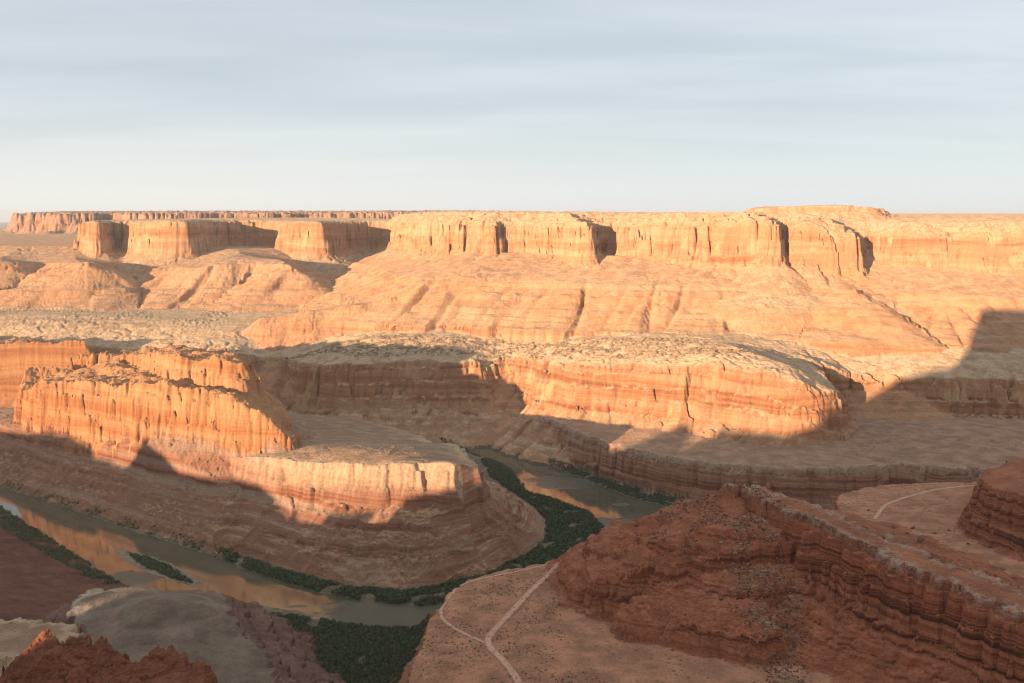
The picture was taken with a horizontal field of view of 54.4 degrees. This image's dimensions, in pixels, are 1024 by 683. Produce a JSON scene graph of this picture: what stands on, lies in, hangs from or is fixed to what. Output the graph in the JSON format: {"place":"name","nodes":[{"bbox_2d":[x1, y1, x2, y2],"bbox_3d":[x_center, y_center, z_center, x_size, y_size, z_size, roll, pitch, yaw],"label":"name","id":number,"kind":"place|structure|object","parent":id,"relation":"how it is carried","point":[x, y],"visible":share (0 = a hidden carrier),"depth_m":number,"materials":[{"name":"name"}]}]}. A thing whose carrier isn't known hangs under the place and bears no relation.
{"place":"outdoors","nodes":[
{"label":"outdoors","id":0,"kind":"place"},
{"bbox_2d":[0,617,79,676],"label":"rock ledge","id":1,"kind":"object","parent":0,"point":[18,636],"visible":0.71,"depth_m":1147.30,"materials":[{"name":"beige stone"}]},
{"bbox_2d":[0,629,217,682],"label":"rock outcrop","id":2,"kind":"object","parent":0,"point":[45,656],"visible":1,"depth_m":819.10,"materials":[{"name":"brown stone"}]},
{"bbox_2d":[65,587,284,682],"bbox_3d":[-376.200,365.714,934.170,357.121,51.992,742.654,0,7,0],"label":"shale hill","id":3,"kind":"structure","parent":0,"point":[136,624],"depth_m":1150.38,"materials":[{"name":"grey stone"}]},
{"bbox_2d":[0,513,353,679],"bbox_3d":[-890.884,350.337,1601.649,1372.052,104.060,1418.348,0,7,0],"label":"river slope","id":4,"kind":"structure","parent":0,"point":[36,583],"depth_m":1564.40,"materials":[{"name":"red soil"}]},
{"bbox_2d":[43,588,345,682],"bbox_3d":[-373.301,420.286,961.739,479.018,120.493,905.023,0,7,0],"label":"slope","id":5,"kind":"structure","parent":0,"point":[285,647],"depth_m":1221.25,"materials":[{"name":"brown soil"}]},
{"bbox_2d":[241,294,398,395],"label":"ridge","id":6,"kind":"structure","parent":0,"point":[274,333],"depth_m":3133.95,"materials":[{"name":"orange stone"}]},
{"bbox_2d":[0,447,664,627],"bbox_3d":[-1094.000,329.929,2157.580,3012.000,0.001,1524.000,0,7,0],"label":"river","id":7,"kind":"structure","parent":0,"point":[98,542],"depth_m":1798.92,"materials":[{"name":"liquid"}]},
{"bbox_2d":[116,550,202,584],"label":"sandbar","id":8,"kind":"structure","parent":7,"relation":"in","point":[127,557],"depth_m":1697.60,"materials":[{"name":"beige sand"}]},
{"bbox_2d":[127,551,192,582],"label":"island shrubs","id":9,"kind":"object","parent":8,"relation":"on","point":[166,568],"visible":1,"depth_m":1701.68,"materials":[{"name":"green plant"}]},
{"bbox_2d":[0,222,693,682],"bbox_3d":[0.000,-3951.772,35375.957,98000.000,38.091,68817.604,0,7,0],"label":"valley floor","id":10,"kind":"structure","parent":0,"point":[372,596],"depth_m":1889.87,"materials":[{"name":"green plant"}]},
{"bbox_2d":[0,505,120,583],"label":"riverside thicket","id":11,"kind":"object","parent":10,"relation":"on","point":[8,521],"visible":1,"depth_m":1785.28,"materials":[{"name":"green plant"}]},
{"bbox_2d":[5,480,219,557],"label":"riverside thicket","id":12,"kind":"object","parent":10,"relation":"on","point":[98,512],"visible":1,"depth_m":1928.61,"materials":[{"name":"green plant"}]},
{"bbox_2d":[0,223,336,311],"bbox_3d":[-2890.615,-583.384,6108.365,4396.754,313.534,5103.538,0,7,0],"label":"talus apron","id":13,"kind":"object","parent":10,"relation":"on","point":[49,270],"visible":0.86,"depth_m":3935.34,"materials":[{"name":"stone"}]},
{"bbox_2d":[78,218,391,275],"bbox_3d":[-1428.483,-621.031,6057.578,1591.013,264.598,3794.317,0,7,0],"label":"butte","id":14,"kind":"object","parent":13,"relation":"on","point":[331,246],"visible":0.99,"depth_m":4629.95,"materials":[{"name":"stone"}]},
{"bbox_2d":[0,210,498,233],"bbox_3d":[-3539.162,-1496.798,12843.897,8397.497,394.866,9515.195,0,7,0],"label":"distant mesa","id":15,"kind":"structure","parent":10,"relation":"on","point":[61,222],"depth_m":9157.49,"materials":[{"name":"stone"}]},
{"bbox_2d":[0,407,545,589],"bbox_3d":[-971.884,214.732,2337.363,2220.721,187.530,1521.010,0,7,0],"label":"gooseneck peninsula","id":16,"kind":"object","parent":10,"relation":"on","point":[252,504],"visible":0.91,"depth_m":1825.41},
{"bbox_2d":[0,337,282,407],"bbox_3d":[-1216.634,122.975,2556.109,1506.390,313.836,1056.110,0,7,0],"label":"rock fin","id":17,"kind":"object","parent":16,"relation":"on","point":[237,373],"visible":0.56,"depth_m":2405.10,"materials":[{"name":"orange stone"}]},
{"bbox_2d":[13,359,302,458],"bbox_3d":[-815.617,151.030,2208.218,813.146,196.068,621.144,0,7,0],"label":"rock fin","id":18,"kind":"object","parent":16,"relation":"on","point":[93,406],"visible":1,"depth_m":2097.62,"materials":[{"name":"orange stone"}]},
{"bbox_2d":[270,612,432,682],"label":"riverside thicket","id":19,"kind":"object","parent":10,"relation":"on","point":[403,648],"visible":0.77,"depth_m":1372.28,"materials":[{"name":"green plant"}]},
{"bbox_2d":[218,457,604,605],"bbox_3d":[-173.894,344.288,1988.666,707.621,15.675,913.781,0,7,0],"label":"riverside thicket","id":20,"kind":"object","parent":10,"relation":"on","point":[560,533],"visible":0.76,"depth_m":1754.96,"materials":[{"name":"green plant"}]},
{"bbox_2d":[439,437,480,456],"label":"riverside thicket","id":21,"kind":"object","parent":10,"relation":"on","point":[451,442],"visible":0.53,"depth_m":2592.54,"materials":[{"name":"green plant"}]},
{"bbox_2d":[548,458,677,505],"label":"riverside thicket","id":22,"kind":"object","parent":10,"relation":"on","point":[664,498],"visible":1,"depth_m":2182.87,"materials":[{"name":"green plant"}]},
{"bbox_2d":[439,561,549,642],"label":"dirt road","id":23,"kind":"structure","parent":0,"point":[443,619],"depth_m":1287.69,"materials":[{"name":"beige soil"}]},
{"bbox_2d":[0,305,1023,467],"bbox_3d":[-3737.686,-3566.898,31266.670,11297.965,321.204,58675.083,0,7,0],"label":"cliff terrace","id":24,"kind":"structure","parent":0,"point":[778,391],"depth_m":2623.82,"materials":[{"name":"orange stone"}]},
{"bbox_2d":[209,333,753,390],"bbox_3d":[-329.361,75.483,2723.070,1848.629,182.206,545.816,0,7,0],"label":"rubble","id":25,"kind":"object","parent":24,"relation":"on","point":[560,344],"visible":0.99,"depth_m":2802.53,"materials":[{"name":"stone"}]},
{"bbox_2d":[0,0,1023,221],"label":"sky","id":26,"kind":"structure","parent":0,"point":[895,106],"materials":[{"name":"blue"}]},
{"bbox_2d":[484,546,569,682],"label":"dirt road","id":27,"kind":"structure","parent":0,"point":[507,665],"depth_m":1204.55,"materials":[{"name":"beige soil"}]},
{"bbox_2d":[413,484,806,669],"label":"rocky knoll","id":28,"kind":"structure","parent":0,"point":[662,594],"depth_m":1243.11,"materials":[{"name":"brown stone"}]},
{"bbox_2d":[632,482,812,682],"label":"rubble","id":29,"kind":"object","parent":28,"relation":"on","point":[739,575],"visible":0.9,"depth_m":1250.59,"materials":[{"name":"red stone"}]},
{"bbox_2d":[272,392,1023,509],"bbox_3d":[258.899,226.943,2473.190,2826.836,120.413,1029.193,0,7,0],"label":"canyon bench","id":30,"kind":"object","parent":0,"point":[879,451],"visible":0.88,"depth_m":2155.53,"materials":[{"name":"brown stone"}]},
{"bbox_2d":[299,239,1023,442],"bbox_3d":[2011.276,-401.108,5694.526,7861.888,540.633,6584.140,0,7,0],"label":"talus slope","id":31,"kind":"structure","parent":0,"point":[528,297],"depth_m":3034.02,"materials":[{"name":"orange stone"}]},
{"bbox_2d":[339,205,1023,334],"bbox_3d":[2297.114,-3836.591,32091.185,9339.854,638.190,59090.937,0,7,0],"label":"mesa","id":32,"kind":"structure","parent":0,"point":[779,261],"depth_m":3308.84,"materials":[{"name":"stone"}]},
{"bbox_2d":[375,481,1023,682],"bbox_3d":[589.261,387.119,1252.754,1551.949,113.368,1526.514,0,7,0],"label":"dirt bench","id":33,"kind":"object","parent":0,"point":[586,643],"visible":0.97,"depth_m":1184.97,"materials":[{"name":"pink soil"}]},
{"bbox_2d":[417,561,599,682],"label":"sagebrush","id":34,"kind":"object","parent":33,"relation":"on","point":[507,630],"visible":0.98,"depth_m":1193.76,"materials":[{"name":"green plant"}]},
{"bbox_2d":[723,483,1023,682],"bbox_3d":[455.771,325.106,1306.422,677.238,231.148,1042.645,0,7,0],"label":"rock ridge","id":35,"kind":"object","parent":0,"point":[887,603],"visible":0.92,"depth_m":1095.18,"materials":[{"name":"brown stone"}]},
{"bbox_2d":[872,485,975,518],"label":"dirt road","id":36,"kind":"structure","parent":0,"point":[879,511],"depth_m":1814.67,"materials":[{"name":"beige soil"}]},
{"bbox_2d":[955,457,1023,561],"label":"rock buttress","id":37,"kind":"object","parent":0,"point":[992,515],"visible":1,"depth_m":1557.79,"materials":[{"name":"brown stone"}]}
]}

